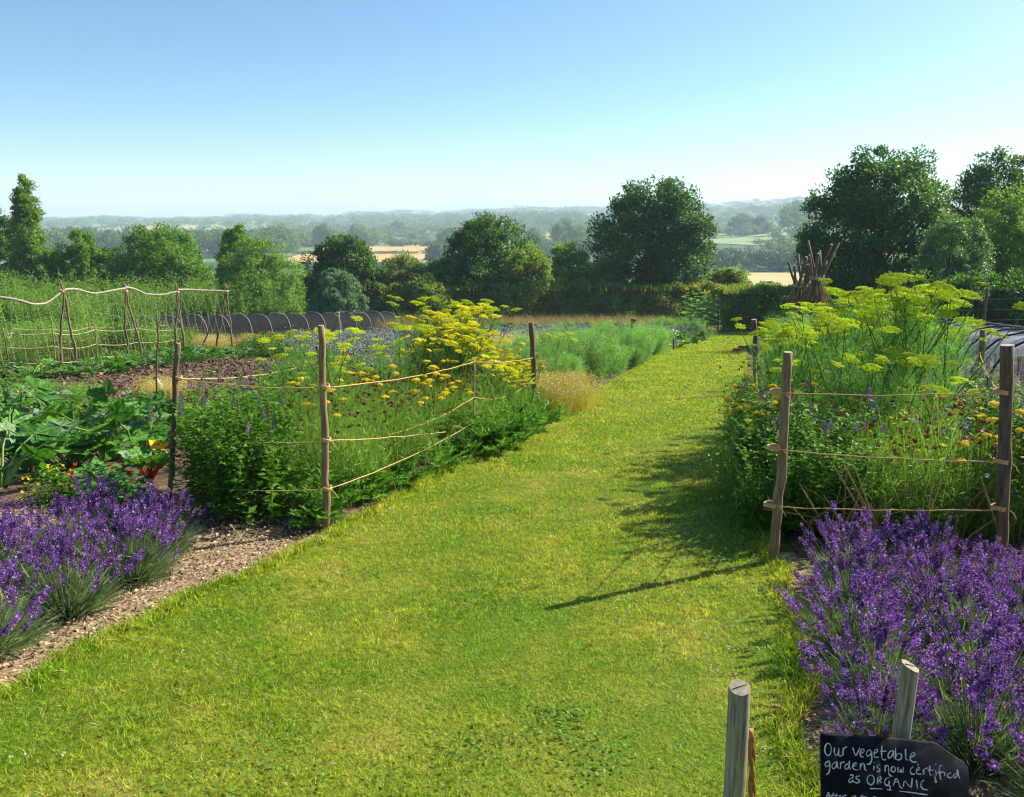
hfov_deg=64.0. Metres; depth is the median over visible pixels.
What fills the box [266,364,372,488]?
scabious plant
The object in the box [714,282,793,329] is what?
hedge
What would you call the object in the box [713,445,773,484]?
ferny plant
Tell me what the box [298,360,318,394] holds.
yarrow plant
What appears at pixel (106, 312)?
raspberry bush
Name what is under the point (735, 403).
yarrow plant
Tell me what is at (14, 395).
squash plant
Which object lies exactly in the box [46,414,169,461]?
courgette plant
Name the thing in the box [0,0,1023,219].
sky
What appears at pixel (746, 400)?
hyssop plant
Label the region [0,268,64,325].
raspberry bush
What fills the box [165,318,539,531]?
twine fence
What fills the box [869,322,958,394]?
fennel plant
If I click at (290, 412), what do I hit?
scabious plant
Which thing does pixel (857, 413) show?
scabious plant
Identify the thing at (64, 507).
lavender bush
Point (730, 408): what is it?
ferny plant
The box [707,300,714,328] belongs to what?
sunflower plant
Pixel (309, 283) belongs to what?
hedge bush
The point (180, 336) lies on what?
potato plant
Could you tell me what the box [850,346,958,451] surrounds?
fennel plant
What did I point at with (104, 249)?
broadleaf tree
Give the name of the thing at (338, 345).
fennel plant
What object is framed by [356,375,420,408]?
scabious plant
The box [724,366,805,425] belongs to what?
scabious plant
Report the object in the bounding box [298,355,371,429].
fennel plant
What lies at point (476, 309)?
dill plant
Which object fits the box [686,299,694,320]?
sunflower plant
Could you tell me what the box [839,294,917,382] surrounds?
fennel plant
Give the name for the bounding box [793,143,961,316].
broadleaf tree
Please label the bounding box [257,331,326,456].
fennel plant
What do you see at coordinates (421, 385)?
scabious plant
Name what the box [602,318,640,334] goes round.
feathery plant
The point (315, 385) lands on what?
scabious plant
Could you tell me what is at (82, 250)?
broadleaf tree
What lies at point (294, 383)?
yarrow plant
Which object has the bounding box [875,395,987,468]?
flower plant
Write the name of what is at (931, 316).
fennel plant
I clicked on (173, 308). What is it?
raspberry bush
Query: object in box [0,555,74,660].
lavender bush
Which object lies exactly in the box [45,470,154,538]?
lavender bush
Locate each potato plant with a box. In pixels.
[0,319,17,338]
[0,322,22,339]
[0,323,38,349]
[4,318,75,351]
[7,320,63,340]
[10,319,58,345]
[22,316,66,327]
[25,314,72,331]
[27,375,74,401]
[38,326,79,345]
[41,321,90,339]
[56,317,110,336]
[56,380,99,405]
[62,326,102,351]
[63,318,132,348]
[65,376,102,398]
[85,319,151,355]
[86,317,135,344]
[90,329,135,352]
[117,321,173,349]
[122,326,171,349]
[140,322,173,346]
[160,323,199,346]
[161,323,200,346]
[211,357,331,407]
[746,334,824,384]
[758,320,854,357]
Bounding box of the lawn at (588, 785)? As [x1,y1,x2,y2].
[0,333,811,796]
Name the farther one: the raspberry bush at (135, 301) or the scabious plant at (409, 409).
the raspberry bush at (135, 301)
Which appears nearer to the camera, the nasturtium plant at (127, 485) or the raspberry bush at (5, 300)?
the nasturtium plant at (127, 485)
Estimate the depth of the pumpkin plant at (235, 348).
23.37 m
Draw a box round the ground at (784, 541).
[0,199,1020,551]
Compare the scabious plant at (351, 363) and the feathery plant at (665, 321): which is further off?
the feathery plant at (665, 321)
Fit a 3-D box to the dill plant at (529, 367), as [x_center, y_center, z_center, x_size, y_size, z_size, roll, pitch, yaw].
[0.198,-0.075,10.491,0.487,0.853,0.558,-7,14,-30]
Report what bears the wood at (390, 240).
on the ground at (784, 541)
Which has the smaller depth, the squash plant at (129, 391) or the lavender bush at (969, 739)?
the lavender bush at (969, 739)
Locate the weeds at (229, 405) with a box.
[178,387,279,443]
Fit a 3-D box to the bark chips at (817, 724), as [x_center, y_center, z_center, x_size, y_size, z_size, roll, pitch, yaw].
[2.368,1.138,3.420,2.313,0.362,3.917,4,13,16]
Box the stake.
[723,679,749,796]
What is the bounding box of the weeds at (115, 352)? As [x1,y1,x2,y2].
[23,333,504,396]
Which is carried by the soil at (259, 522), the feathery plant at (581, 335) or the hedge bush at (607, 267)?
the feathery plant at (581, 335)
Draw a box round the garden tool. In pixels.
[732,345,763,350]
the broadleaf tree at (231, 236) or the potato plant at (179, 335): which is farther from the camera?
the broadleaf tree at (231, 236)
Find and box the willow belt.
[693,244,807,269]
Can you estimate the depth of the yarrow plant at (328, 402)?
6.79 m
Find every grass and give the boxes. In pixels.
[293,312,684,331]
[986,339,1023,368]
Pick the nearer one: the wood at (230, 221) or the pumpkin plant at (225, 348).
the pumpkin plant at (225, 348)
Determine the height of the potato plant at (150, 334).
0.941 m
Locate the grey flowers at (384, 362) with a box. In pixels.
[352,347,505,386]
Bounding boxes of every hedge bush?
[269,277,305,312]
[295,270,317,305]
[357,268,391,311]
[372,249,427,312]
[390,271,453,319]
[423,257,464,304]
[487,240,568,320]
[546,239,610,315]
[582,256,631,317]
[700,266,758,322]
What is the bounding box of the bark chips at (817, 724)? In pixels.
[785,556,1023,796]
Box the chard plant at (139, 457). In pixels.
[118,446,168,480]
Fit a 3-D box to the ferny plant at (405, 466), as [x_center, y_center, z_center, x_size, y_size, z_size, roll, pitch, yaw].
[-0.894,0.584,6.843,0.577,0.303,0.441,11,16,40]
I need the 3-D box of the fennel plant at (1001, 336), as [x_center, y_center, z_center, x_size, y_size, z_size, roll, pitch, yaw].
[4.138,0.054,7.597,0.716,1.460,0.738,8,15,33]
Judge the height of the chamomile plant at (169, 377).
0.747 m
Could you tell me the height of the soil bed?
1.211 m
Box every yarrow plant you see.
[276,377,318,464]
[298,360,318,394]
[301,378,351,466]
[304,363,365,409]
[335,350,355,382]
[350,367,388,403]
[361,364,420,459]
[374,348,425,393]
[406,360,457,461]
[411,365,464,479]
[413,359,445,415]
[437,377,472,435]
[446,348,480,387]
[497,342,544,395]
[508,361,529,396]
[716,360,763,431]
[722,384,749,443]
[724,384,762,459]
[729,389,767,421]
[737,384,791,479]
[758,379,806,477]
[791,382,838,418]
[827,397,871,453]
[948,428,1023,542]
[960,401,1023,534]
[976,409,1023,543]
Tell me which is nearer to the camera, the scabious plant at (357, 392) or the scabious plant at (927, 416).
the scabious plant at (927, 416)
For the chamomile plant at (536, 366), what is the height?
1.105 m
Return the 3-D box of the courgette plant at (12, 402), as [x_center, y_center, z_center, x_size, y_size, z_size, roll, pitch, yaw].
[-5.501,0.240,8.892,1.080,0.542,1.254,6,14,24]
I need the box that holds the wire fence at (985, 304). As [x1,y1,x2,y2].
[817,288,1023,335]
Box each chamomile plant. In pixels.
[119,373,170,396]
[124,369,168,394]
[136,377,189,402]
[139,368,189,391]
[150,373,200,396]
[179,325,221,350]
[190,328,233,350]
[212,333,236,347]
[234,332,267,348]
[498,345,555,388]
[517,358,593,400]
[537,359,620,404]
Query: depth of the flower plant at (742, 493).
5.63 m
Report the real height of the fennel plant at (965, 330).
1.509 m
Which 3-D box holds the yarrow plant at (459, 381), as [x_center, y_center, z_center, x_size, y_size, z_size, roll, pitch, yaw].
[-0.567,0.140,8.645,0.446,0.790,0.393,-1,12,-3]
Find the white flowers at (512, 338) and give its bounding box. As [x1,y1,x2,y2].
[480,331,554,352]
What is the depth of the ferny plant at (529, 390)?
9.38 m
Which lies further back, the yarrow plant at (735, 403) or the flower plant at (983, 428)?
the yarrow plant at (735, 403)
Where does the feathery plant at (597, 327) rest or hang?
on the soil at (259, 522)
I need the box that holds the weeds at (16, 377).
[0,373,20,391]
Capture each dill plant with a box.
[395,343,433,383]
[398,320,441,370]
[402,337,461,401]
[405,310,479,390]
[410,338,443,384]
[421,323,488,382]
[422,302,501,384]
[426,323,490,409]
[428,315,485,363]
[430,324,500,390]
[439,355,479,394]
[448,345,491,387]
[455,334,510,385]
[461,352,505,391]
[466,337,498,378]
[475,363,519,407]
[488,352,522,378]
[491,363,528,394]
[495,376,531,429]
[506,371,534,397]
[507,360,545,406]
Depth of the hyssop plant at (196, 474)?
5.76 m
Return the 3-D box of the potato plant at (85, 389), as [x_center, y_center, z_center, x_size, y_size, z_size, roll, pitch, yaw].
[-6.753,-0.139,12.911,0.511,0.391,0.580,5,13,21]
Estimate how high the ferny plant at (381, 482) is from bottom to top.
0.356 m
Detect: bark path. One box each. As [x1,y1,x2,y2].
[0,499,379,693]
[778,552,1023,796]
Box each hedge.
[292,250,433,267]
[359,279,780,324]
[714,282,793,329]
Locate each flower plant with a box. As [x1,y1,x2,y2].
[690,431,751,508]
[703,424,756,494]
[710,444,771,527]
[849,409,976,522]
[850,403,970,518]
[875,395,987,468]
[880,404,996,495]
[881,396,962,492]
[886,391,978,466]
[907,406,1022,526]
[907,410,994,531]
[911,391,977,451]
[934,399,1023,514]
[938,407,1021,495]
[945,420,1023,547]
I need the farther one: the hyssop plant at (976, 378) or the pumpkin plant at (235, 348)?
the pumpkin plant at (235, 348)
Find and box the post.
[630,319,636,329]
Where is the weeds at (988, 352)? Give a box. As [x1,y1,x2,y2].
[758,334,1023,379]
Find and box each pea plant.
[0,331,20,360]
[0,332,20,361]
[0,335,24,366]
[1,333,44,364]
[4,329,44,355]
[11,335,42,366]
[14,341,45,362]
[21,330,53,358]
[25,330,66,364]
[34,327,70,357]
[38,333,71,358]
[48,332,82,361]
[59,332,95,359]
[70,337,102,359]
[77,334,110,358]
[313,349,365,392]
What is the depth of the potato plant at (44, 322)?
28.96 m
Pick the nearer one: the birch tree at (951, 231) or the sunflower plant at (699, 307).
the birch tree at (951, 231)
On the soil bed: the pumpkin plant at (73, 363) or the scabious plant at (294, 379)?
the pumpkin plant at (73, 363)
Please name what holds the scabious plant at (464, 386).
on the soil at (259, 522)
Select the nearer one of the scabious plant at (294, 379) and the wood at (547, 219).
the scabious plant at (294, 379)
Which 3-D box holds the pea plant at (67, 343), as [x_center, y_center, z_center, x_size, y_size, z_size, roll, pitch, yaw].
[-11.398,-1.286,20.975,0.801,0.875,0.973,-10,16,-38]
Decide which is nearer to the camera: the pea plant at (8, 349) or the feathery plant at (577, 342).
the feathery plant at (577, 342)
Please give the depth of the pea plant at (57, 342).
22.08 m
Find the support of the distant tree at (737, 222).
on the meadow
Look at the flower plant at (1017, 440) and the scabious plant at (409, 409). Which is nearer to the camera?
the flower plant at (1017, 440)
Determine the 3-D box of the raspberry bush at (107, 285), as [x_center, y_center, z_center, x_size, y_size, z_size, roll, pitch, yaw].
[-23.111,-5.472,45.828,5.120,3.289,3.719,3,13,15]
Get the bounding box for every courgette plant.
[0,375,77,414]
[0,391,63,440]
[0,416,94,475]
[0,418,76,487]
[0,421,125,468]
[3,388,101,425]
[13,398,144,432]
[46,396,198,464]
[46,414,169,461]
[57,379,171,433]
[104,392,203,447]
[670,329,698,347]
[674,325,706,341]
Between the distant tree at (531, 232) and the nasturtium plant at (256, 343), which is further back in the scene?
the distant tree at (531, 232)
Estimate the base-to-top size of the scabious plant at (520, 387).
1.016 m
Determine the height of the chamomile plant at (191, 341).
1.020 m
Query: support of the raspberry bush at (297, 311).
on the ground at (784, 541)
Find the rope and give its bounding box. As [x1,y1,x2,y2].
[745,728,755,796]
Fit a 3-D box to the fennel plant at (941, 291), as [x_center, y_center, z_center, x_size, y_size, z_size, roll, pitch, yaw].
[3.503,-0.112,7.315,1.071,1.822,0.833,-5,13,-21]
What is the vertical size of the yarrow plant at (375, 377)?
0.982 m
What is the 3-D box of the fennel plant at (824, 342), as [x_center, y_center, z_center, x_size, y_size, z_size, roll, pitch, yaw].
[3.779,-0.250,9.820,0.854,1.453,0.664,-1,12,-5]
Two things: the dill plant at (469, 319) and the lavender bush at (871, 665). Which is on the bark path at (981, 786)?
the lavender bush at (871, 665)
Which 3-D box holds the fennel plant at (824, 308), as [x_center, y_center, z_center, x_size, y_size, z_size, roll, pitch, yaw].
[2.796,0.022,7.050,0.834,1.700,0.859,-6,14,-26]
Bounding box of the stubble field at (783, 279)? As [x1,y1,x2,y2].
[710,273,810,286]
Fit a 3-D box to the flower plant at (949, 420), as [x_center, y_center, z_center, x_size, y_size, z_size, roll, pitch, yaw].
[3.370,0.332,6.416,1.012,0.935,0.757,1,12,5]
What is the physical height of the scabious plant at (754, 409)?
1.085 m
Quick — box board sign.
[820,659,968,796]
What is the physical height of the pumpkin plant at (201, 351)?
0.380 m
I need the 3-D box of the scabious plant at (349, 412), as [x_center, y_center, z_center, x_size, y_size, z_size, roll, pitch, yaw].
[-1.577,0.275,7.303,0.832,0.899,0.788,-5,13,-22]
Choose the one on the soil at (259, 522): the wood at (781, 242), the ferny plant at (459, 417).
the ferny plant at (459, 417)
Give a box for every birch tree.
[898,212,996,300]
[945,182,1023,307]
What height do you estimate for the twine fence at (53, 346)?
1.770 m
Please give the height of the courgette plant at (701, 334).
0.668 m
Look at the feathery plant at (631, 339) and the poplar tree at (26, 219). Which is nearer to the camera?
the feathery plant at (631, 339)
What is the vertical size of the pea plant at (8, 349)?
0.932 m
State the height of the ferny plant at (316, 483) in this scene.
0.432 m
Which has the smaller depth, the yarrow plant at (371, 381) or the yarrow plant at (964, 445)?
the yarrow plant at (964, 445)
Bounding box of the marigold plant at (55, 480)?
[15,463,90,508]
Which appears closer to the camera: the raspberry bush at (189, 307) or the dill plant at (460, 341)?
the dill plant at (460, 341)
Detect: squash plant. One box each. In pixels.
[0,368,44,382]
[0,382,14,397]
[0,392,40,401]
[0,393,29,410]
[8,378,53,391]
[11,398,69,409]
[78,415,139,426]
[80,405,112,413]
[82,397,139,412]
[101,393,145,406]
[115,389,155,402]
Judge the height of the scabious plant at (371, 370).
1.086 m
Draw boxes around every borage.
[280,325,447,372]
[378,323,703,343]
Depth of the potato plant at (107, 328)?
27.05 m
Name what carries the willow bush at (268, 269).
on the ground at (784, 541)
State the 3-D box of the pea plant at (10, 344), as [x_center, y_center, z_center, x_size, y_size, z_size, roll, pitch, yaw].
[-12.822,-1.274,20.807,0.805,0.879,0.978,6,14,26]
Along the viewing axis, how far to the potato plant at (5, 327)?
27.57 m
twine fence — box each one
[2,317,182,368]
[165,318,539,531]
[751,319,1018,562]
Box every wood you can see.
[1,207,715,230]
[34,226,311,255]
[40,193,1009,221]
[255,218,614,237]
[257,224,380,245]
[299,227,612,255]
[502,210,594,228]
[694,203,839,229]
[706,216,782,238]
[752,236,842,250]
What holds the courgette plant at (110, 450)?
on the soil at (14, 489)
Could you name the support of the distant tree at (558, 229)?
on the ground at (784, 541)
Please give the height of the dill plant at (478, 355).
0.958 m
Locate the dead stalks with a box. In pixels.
[762,461,996,555]
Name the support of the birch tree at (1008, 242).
on the ground at (784, 541)
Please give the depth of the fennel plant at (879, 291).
6.88 m
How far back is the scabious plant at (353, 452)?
6.27 m
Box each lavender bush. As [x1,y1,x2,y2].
[0,494,34,548]
[0,511,59,591]
[0,522,147,631]
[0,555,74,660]
[8,490,113,559]
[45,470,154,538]
[52,498,191,593]
[97,482,209,559]
[774,563,960,681]
[791,500,923,588]
[793,536,936,631]
[795,596,984,730]
[808,670,954,740]
[858,508,1011,584]
[867,535,1018,617]
[878,639,1023,794]
[883,548,1023,672]
[911,599,1023,722]
[953,532,1023,588]
[958,574,1023,662]
[964,547,1023,617]
[984,697,1023,796]
[989,637,1023,730]
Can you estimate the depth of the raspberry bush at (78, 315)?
35.82 m
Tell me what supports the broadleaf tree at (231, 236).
on the ground at (784, 541)
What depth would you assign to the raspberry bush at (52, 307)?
38.54 m
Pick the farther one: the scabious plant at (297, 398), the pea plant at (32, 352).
the pea plant at (32, 352)
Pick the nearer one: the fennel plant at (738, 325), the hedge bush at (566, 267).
the fennel plant at (738, 325)
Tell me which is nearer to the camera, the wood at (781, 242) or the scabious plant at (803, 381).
the scabious plant at (803, 381)
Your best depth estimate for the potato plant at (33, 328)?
26.05 m
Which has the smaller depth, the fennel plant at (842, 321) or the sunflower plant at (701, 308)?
the fennel plant at (842, 321)
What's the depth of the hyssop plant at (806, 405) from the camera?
5.70 m
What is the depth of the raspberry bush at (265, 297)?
49.56 m
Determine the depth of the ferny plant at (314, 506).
5.58 m
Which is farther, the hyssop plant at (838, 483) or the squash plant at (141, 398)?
the squash plant at (141, 398)
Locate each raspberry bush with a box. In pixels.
[0,264,63,323]
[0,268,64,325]
[0,278,18,326]
[0,278,88,323]
[0,279,25,325]
[0,282,81,328]
[8,269,99,316]
[26,285,90,328]
[41,276,119,326]
[42,271,148,325]
[71,281,132,326]
[78,268,147,310]
[81,300,178,350]
[97,271,164,316]
[100,278,171,320]
[110,272,189,315]
[131,279,200,316]
[148,274,232,315]
[151,274,220,313]
[165,279,251,315]
[202,277,272,315]
[239,289,287,314]
[265,290,302,313]
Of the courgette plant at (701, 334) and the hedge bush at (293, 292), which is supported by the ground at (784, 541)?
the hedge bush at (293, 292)
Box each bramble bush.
[862,267,964,339]
[926,269,1015,341]
[966,268,1023,342]
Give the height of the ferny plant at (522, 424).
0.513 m
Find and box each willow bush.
[205,236,307,314]
[303,267,369,313]
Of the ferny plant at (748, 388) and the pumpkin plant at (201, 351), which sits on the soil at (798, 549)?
the ferny plant at (748, 388)
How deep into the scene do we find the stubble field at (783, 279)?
276.96 m
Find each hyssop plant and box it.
[143,386,264,525]
[171,372,305,530]
[176,362,281,490]
[227,371,320,520]
[233,364,319,483]
[714,374,823,489]
[727,398,846,536]
[740,381,874,519]
[788,409,895,538]
[808,398,921,495]
[925,368,1023,465]
[936,369,1023,497]
[939,359,1023,464]
[956,384,1023,527]
[1012,391,1023,446]
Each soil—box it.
[0,426,215,504]
[135,354,655,539]
[748,350,1023,563]
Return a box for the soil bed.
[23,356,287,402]
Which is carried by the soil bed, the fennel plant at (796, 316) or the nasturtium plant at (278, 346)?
the nasturtium plant at (278, 346)
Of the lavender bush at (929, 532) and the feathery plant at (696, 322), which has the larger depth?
the feathery plant at (696, 322)
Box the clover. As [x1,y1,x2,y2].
[7,415,788,796]
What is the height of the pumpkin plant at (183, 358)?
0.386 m
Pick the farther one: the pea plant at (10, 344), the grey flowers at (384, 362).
the pea plant at (10, 344)
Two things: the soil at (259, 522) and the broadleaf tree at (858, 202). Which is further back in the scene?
the broadleaf tree at (858, 202)
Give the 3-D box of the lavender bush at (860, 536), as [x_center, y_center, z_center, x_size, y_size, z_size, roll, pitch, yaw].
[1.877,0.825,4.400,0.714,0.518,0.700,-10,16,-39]
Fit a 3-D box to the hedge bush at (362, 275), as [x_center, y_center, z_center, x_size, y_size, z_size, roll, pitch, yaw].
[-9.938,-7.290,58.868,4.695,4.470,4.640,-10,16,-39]
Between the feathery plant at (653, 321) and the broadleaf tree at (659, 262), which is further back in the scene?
the broadleaf tree at (659, 262)
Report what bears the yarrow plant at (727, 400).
on the lawn at (588, 785)
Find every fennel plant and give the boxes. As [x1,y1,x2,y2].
[255,344,316,413]
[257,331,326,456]
[269,327,365,480]
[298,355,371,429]
[345,337,403,398]
[351,316,435,408]
[386,295,440,383]
[420,299,494,372]
[447,303,521,386]
[535,331,577,383]
[730,317,817,399]
[734,320,819,402]
[747,330,826,438]
[750,338,795,389]
[758,319,835,408]
[764,330,815,410]
[769,358,822,472]
[772,330,835,386]
[779,302,918,424]
[784,320,867,403]
[785,303,858,416]
[798,311,902,487]
[799,302,905,424]
[804,322,872,396]
[808,286,891,397]
[809,316,858,409]
[809,320,874,421]
[817,277,926,392]
[830,306,914,408]
[830,352,933,451]
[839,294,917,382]
[840,337,898,429]
[842,271,982,431]
[850,293,930,393]
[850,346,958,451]
[853,288,958,443]
[858,283,972,434]
[864,294,971,432]
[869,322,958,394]
[874,324,953,418]
[894,376,984,450]
[901,326,991,424]
[905,274,1023,434]
[908,317,998,427]
[930,326,1009,431]
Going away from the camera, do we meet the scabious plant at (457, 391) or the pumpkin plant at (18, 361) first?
the scabious plant at (457, 391)
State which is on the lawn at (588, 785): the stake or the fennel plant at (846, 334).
the stake
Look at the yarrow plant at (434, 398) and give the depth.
7.72 m
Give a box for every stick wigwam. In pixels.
[780,253,815,322]
[796,240,839,323]
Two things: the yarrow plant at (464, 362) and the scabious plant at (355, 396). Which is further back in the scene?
the yarrow plant at (464, 362)
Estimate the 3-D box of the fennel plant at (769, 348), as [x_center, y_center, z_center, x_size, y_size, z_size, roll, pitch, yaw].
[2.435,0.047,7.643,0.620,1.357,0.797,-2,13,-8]
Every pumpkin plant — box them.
[0,356,64,379]
[1,362,81,378]
[40,361,113,376]
[52,354,126,377]
[73,356,134,374]
[83,355,162,372]
[106,353,164,368]
[117,349,171,361]
[124,353,173,365]
[134,346,172,356]
[138,350,190,364]
[143,346,203,361]
[161,345,216,362]
[183,346,219,359]
[183,346,230,358]
[200,345,247,356]
[201,333,237,344]
[208,348,257,359]
[235,331,272,345]
[275,328,308,334]
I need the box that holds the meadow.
[703,225,820,244]
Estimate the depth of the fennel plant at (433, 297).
10.64 m
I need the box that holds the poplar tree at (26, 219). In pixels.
[5,173,59,298]
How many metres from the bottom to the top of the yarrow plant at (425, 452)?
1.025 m
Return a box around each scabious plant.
[241,369,319,444]
[253,372,319,459]
[254,407,345,502]
[256,357,330,410]
[259,378,339,428]
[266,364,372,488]
[266,386,358,462]
[272,369,355,438]
[273,359,360,419]
[289,377,425,507]
[293,373,391,439]
[296,377,410,493]
[304,372,384,409]
[305,370,386,428]
[308,384,381,466]
[311,368,397,429]
[314,371,412,434]
[316,340,363,377]
[318,373,400,472]
[327,366,412,466]
[329,348,371,382]
[335,360,408,405]
[337,346,401,389]
[338,353,401,387]
[339,370,420,420]
[339,374,440,476]
[345,373,415,462]
[349,357,394,402]
[355,381,447,464]
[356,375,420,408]
[357,359,419,402]
[371,373,447,452]
[381,360,458,447]
[382,370,455,442]
[388,350,458,434]
[388,352,455,409]
[401,376,476,451]
[405,363,449,391]
[405,367,462,430]
[407,359,500,444]
[422,365,472,424]
[425,372,497,443]
[427,364,480,407]
[433,368,518,451]
[450,353,502,414]
[454,357,528,418]
[465,353,525,402]
[472,357,551,438]
[482,358,540,408]
[502,345,547,395]
[716,361,819,447]
[719,357,812,447]
[719,385,828,477]
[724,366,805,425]
[774,364,855,454]
[776,380,877,478]
[789,392,907,534]
[806,386,974,546]
[813,375,943,480]
[813,385,913,454]
[814,382,964,538]
[850,396,947,454]
[857,399,997,547]
[862,398,994,543]
[868,391,968,437]
[883,380,1023,536]
[894,397,1013,515]
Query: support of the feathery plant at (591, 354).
on the soil at (259, 522)
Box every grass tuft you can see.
[528,356,592,416]
[539,352,613,412]
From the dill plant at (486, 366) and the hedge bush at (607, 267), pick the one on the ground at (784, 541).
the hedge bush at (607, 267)
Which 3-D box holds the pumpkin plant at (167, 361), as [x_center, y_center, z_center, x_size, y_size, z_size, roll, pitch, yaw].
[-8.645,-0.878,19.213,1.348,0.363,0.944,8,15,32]
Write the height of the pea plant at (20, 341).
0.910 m
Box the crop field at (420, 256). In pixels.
[276,246,432,264]
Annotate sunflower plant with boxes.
[681,287,690,318]
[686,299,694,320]
[687,285,700,320]
[695,302,702,323]
[699,289,707,325]
[701,292,714,326]
[703,290,712,328]
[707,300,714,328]
[712,303,719,328]
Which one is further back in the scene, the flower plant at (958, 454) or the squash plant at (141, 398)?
the squash plant at (141, 398)
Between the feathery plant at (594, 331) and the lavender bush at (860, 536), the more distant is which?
the feathery plant at (594, 331)
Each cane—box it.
[156,315,158,392]
[332,312,340,347]
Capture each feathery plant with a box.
[252,345,335,394]
[485,340,521,361]
[501,339,551,383]
[503,324,552,356]
[517,328,581,377]
[535,324,572,347]
[536,331,581,362]
[541,322,584,342]
[543,348,591,382]
[561,330,609,349]
[564,335,586,352]
[567,324,628,384]
[574,322,604,337]
[575,339,616,381]
[576,328,606,345]
[580,321,614,335]
[587,337,633,376]
[589,316,619,331]
[593,318,622,333]
[598,325,624,340]
[600,321,657,367]
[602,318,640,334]
[603,323,621,343]
[605,333,635,372]
[622,325,658,343]
[622,333,657,364]
[624,317,664,360]
[624,319,653,332]
[639,321,672,355]
[645,316,663,326]
[650,323,669,348]
[654,317,673,326]
[654,325,677,350]
[659,317,673,326]
[672,317,688,330]
[678,318,692,333]
[683,319,699,336]
[689,315,706,333]
[760,314,793,342]
[767,306,818,339]
[771,309,796,323]
[792,344,851,390]
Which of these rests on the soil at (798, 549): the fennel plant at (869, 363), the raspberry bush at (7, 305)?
the fennel plant at (869, 363)
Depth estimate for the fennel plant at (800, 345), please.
7.59 m
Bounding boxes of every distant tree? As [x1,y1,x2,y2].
[264,223,301,252]
[310,222,336,246]
[387,219,407,236]
[423,241,446,260]
[433,227,456,251]
[524,227,545,252]
[545,217,591,254]
[723,211,751,234]
[749,215,771,234]
[768,199,814,239]
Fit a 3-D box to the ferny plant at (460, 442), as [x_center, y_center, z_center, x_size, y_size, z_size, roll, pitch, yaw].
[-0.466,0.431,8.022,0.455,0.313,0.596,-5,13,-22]
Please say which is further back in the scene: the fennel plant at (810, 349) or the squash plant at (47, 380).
the squash plant at (47, 380)
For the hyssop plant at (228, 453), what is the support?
on the soil at (259, 522)
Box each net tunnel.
[104,311,396,337]
[926,318,1023,411]
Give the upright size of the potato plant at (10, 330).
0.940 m
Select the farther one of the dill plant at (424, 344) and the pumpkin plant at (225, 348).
the pumpkin plant at (225, 348)
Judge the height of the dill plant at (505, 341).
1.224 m
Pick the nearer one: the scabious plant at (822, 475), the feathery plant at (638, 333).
the scabious plant at (822, 475)
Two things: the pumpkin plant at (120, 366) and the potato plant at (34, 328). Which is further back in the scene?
the potato plant at (34, 328)
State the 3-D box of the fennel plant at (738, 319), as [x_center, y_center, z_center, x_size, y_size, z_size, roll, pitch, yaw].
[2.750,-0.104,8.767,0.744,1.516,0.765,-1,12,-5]
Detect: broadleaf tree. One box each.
[0,208,20,314]
[40,246,74,291]
[43,228,112,321]
[87,247,129,303]
[99,221,218,310]
[212,223,264,301]
[299,233,385,312]
[442,209,541,316]
[578,174,720,319]
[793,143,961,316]
[931,144,1023,273]
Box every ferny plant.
[275,453,374,519]
[285,484,348,527]
[341,456,417,499]
[380,449,433,486]
[414,437,470,469]
[440,393,513,435]
[441,424,492,459]
[453,405,534,452]
[479,395,553,445]
[481,389,531,415]
[489,426,520,446]
[503,398,545,436]
[517,386,570,429]
[706,455,774,507]
[712,434,766,463]
[713,410,753,433]
[713,420,759,448]
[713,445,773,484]
[715,396,752,419]
[716,478,806,533]
[733,373,764,390]
[735,379,759,397]
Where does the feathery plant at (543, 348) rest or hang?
on the soil at (259, 522)
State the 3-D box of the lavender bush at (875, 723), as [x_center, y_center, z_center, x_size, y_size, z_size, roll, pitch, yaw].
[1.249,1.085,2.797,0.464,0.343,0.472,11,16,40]
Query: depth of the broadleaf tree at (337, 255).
56.26 m
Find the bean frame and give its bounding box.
[0,281,234,364]
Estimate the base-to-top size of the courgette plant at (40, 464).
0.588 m
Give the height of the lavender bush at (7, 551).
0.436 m
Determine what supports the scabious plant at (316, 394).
on the soil at (259, 522)
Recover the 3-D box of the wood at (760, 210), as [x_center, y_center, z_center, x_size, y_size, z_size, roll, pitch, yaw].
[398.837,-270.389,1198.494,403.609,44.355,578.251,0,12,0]
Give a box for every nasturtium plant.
[55,457,139,501]
[72,466,154,512]
[234,333,272,353]
[238,334,283,356]
[256,331,286,346]
[256,337,293,357]
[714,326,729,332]

